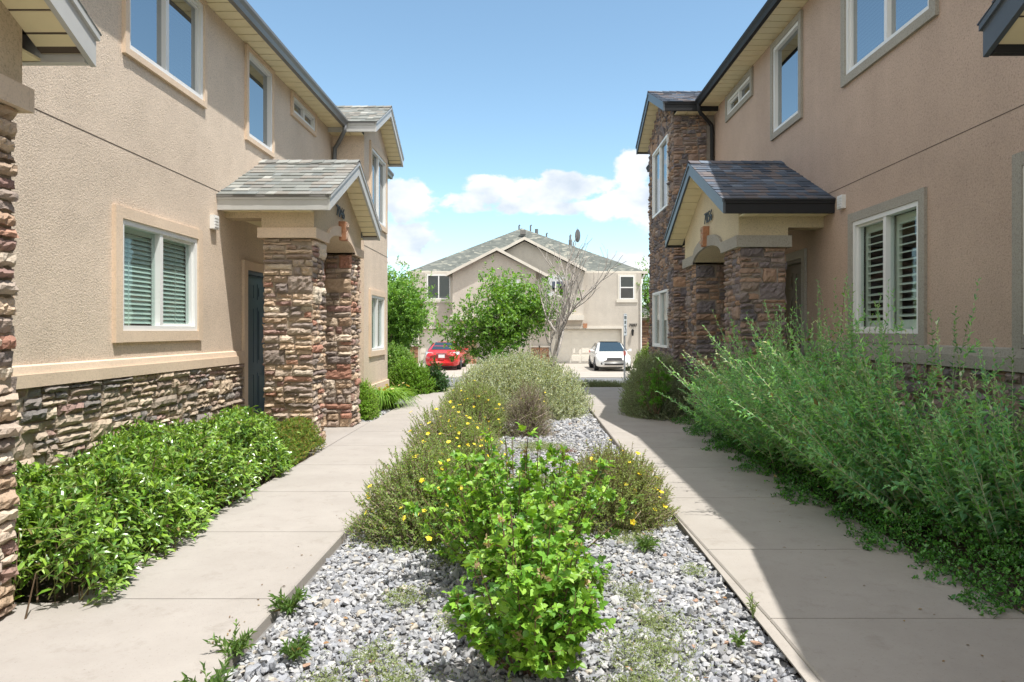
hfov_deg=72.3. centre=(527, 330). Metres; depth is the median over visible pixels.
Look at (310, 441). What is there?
hedge
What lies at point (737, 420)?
shrub
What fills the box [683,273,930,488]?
shrub
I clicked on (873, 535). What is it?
ground cover
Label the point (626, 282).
window
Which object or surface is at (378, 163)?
window
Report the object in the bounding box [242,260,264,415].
door
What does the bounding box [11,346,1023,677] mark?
ground
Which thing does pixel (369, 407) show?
boxwood
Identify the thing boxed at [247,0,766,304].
sky
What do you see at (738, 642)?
weed
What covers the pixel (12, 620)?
porch slab
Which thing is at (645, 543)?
weed
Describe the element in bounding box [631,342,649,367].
street hedge
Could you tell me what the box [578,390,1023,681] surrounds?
path
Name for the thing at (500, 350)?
leafy shrub
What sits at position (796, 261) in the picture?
door
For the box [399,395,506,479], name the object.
flowering shrub
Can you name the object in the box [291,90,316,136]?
window
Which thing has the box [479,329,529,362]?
garage door
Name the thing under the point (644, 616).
creeping weed
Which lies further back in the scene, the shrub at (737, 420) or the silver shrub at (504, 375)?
the silver shrub at (504, 375)
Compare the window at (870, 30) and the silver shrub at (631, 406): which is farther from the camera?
the silver shrub at (631, 406)
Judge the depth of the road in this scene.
27.48 m
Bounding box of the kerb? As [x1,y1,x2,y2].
[448,377,623,377]
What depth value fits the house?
49.97 m
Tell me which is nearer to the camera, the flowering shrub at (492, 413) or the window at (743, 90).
the flowering shrub at (492, 413)
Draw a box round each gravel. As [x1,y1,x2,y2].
[225,400,804,681]
[361,394,417,421]
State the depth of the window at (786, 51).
9.76 m
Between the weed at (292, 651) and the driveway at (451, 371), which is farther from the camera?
the driveway at (451, 371)
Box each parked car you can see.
[425,342,467,369]
[588,341,631,370]
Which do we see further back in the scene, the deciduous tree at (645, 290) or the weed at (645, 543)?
the deciduous tree at (645, 290)
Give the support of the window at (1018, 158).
in the townhouse at (870, 148)
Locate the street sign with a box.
[623,314,626,380]
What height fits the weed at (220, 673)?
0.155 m
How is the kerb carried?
on the ground at (47, 584)
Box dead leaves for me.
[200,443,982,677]
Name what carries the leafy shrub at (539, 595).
on the gravel at (339, 575)
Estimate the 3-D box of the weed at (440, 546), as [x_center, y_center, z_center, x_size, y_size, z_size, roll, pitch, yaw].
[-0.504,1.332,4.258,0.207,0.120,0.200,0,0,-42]
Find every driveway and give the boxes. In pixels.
[417,363,478,376]
[556,363,635,376]
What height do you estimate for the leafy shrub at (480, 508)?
0.902 m
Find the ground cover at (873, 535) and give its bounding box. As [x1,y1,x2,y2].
[670,409,1023,618]
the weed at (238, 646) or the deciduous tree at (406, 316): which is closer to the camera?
the weed at (238, 646)
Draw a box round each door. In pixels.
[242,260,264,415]
[420,329,456,362]
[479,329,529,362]
[551,329,620,362]
[785,248,806,381]
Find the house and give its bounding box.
[642,306,649,351]
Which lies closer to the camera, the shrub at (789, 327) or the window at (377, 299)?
the shrub at (789, 327)
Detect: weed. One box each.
[173,653,239,681]
[203,618,257,656]
[268,585,311,616]
[277,630,312,661]
[296,438,727,681]
[427,542,459,559]
[634,534,661,552]
[728,629,747,647]
[745,593,758,617]
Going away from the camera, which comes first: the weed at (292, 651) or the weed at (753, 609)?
the weed at (292, 651)
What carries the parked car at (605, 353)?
on the driveway at (583, 369)
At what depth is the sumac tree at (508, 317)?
18.66 m
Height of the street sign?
2.336 m
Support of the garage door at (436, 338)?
in the townhouse at (604, 308)
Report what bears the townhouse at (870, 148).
on the ground at (47, 584)
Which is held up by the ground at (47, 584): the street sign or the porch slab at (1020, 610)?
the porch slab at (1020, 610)
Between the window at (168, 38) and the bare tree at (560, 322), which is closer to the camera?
the window at (168, 38)
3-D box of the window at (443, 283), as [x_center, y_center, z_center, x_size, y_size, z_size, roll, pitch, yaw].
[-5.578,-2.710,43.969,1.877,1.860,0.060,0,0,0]
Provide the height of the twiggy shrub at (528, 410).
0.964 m
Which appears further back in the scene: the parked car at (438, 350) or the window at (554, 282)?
the window at (554, 282)
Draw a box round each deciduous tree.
[387,255,441,358]
[635,256,649,333]
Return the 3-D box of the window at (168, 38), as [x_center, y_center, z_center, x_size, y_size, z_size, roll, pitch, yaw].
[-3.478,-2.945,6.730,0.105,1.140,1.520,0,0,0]
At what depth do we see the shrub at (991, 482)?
4.13 m
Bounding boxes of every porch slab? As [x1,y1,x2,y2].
[0,422,368,637]
[684,418,1023,612]
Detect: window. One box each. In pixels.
[112,204,202,342]
[122,0,206,108]
[245,43,274,157]
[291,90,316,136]
[369,140,387,233]
[369,289,385,356]
[425,273,451,301]
[542,273,570,298]
[616,274,637,301]
[652,134,669,218]
[652,289,669,347]
[725,67,753,122]
[770,9,802,140]
[840,0,938,87]
[848,187,926,345]
[1012,151,1023,348]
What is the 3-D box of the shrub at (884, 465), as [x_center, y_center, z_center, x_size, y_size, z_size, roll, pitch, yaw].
[2.304,0.496,5.049,1.668,1.704,1.791,0,0,-31]
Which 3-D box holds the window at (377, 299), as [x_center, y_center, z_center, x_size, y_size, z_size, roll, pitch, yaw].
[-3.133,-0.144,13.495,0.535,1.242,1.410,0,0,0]
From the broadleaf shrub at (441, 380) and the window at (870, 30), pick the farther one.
the broadleaf shrub at (441, 380)
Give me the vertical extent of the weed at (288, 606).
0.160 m
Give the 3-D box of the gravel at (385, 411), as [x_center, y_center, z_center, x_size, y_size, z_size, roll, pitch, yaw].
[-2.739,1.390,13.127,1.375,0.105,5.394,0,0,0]
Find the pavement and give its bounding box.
[449,387,623,389]
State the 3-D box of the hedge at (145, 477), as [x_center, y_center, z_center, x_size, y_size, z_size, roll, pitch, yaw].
[-2.770,1.085,5.370,1.552,0.777,4.216,0,0,0]
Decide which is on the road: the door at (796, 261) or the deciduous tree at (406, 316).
the deciduous tree at (406, 316)
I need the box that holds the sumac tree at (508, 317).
[418,255,583,364]
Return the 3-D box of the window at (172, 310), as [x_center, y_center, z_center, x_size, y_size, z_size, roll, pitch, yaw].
[-3.693,-0.478,6.612,0.535,1.155,1.565,0,0,0]
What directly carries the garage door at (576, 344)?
in the townhouse at (604, 308)
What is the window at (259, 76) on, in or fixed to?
in the townhouse at (194, 210)
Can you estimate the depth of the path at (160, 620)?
3.71 m
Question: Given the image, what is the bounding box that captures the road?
[447,378,628,386]
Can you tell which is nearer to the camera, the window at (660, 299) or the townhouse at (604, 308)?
the window at (660, 299)
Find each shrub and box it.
[342,438,486,553]
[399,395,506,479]
[401,422,643,577]
[428,355,450,391]
[429,375,509,438]
[438,347,595,422]
[442,481,615,679]
[476,344,528,364]
[499,378,558,439]
[556,438,680,537]
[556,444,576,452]
[617,348,693,420]
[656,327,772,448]
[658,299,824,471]
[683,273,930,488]
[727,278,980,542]
[737,286,845,374]
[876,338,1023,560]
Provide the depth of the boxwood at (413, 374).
15.08 m
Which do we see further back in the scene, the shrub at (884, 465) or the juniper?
the juniper
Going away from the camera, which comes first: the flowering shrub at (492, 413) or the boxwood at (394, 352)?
the flowering shrub at (492, 413)
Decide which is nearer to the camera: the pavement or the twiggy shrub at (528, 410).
the twiggy shrub at (528, 410)
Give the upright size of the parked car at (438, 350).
1.457 m
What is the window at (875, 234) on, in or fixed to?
in the townhouse at (870, 148)
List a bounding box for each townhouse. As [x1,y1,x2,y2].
[0,0,403,617]
[406,224,647,363]
[635,0,1023,462]
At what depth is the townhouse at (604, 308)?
44.00 m
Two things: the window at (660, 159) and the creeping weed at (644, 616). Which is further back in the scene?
the window at (660, 159)
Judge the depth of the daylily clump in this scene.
12.34 m
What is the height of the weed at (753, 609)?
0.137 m
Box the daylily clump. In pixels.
[373,382,422,410]
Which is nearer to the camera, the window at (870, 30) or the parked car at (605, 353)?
the window at (870, 30)
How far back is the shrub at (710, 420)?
8.17 m
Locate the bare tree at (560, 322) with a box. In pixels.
[528,230,625,371]
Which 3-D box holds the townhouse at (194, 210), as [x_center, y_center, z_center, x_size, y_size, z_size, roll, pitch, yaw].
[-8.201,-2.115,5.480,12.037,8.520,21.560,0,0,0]
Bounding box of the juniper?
[574,379,625,386]
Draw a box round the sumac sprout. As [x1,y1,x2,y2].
[635,356,672,413]
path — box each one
[0,390,450,681]
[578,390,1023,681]
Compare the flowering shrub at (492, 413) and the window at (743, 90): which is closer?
the flowering shrub at (492, 413)
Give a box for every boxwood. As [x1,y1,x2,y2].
[358,377,381,420]
[387,342,415,378]
[387,354,439,396]
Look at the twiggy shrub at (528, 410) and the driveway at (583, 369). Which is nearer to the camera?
the twiggy shrub at (528, 410)
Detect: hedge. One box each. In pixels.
[11,405,305,619]
[221,404,326,468]
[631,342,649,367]

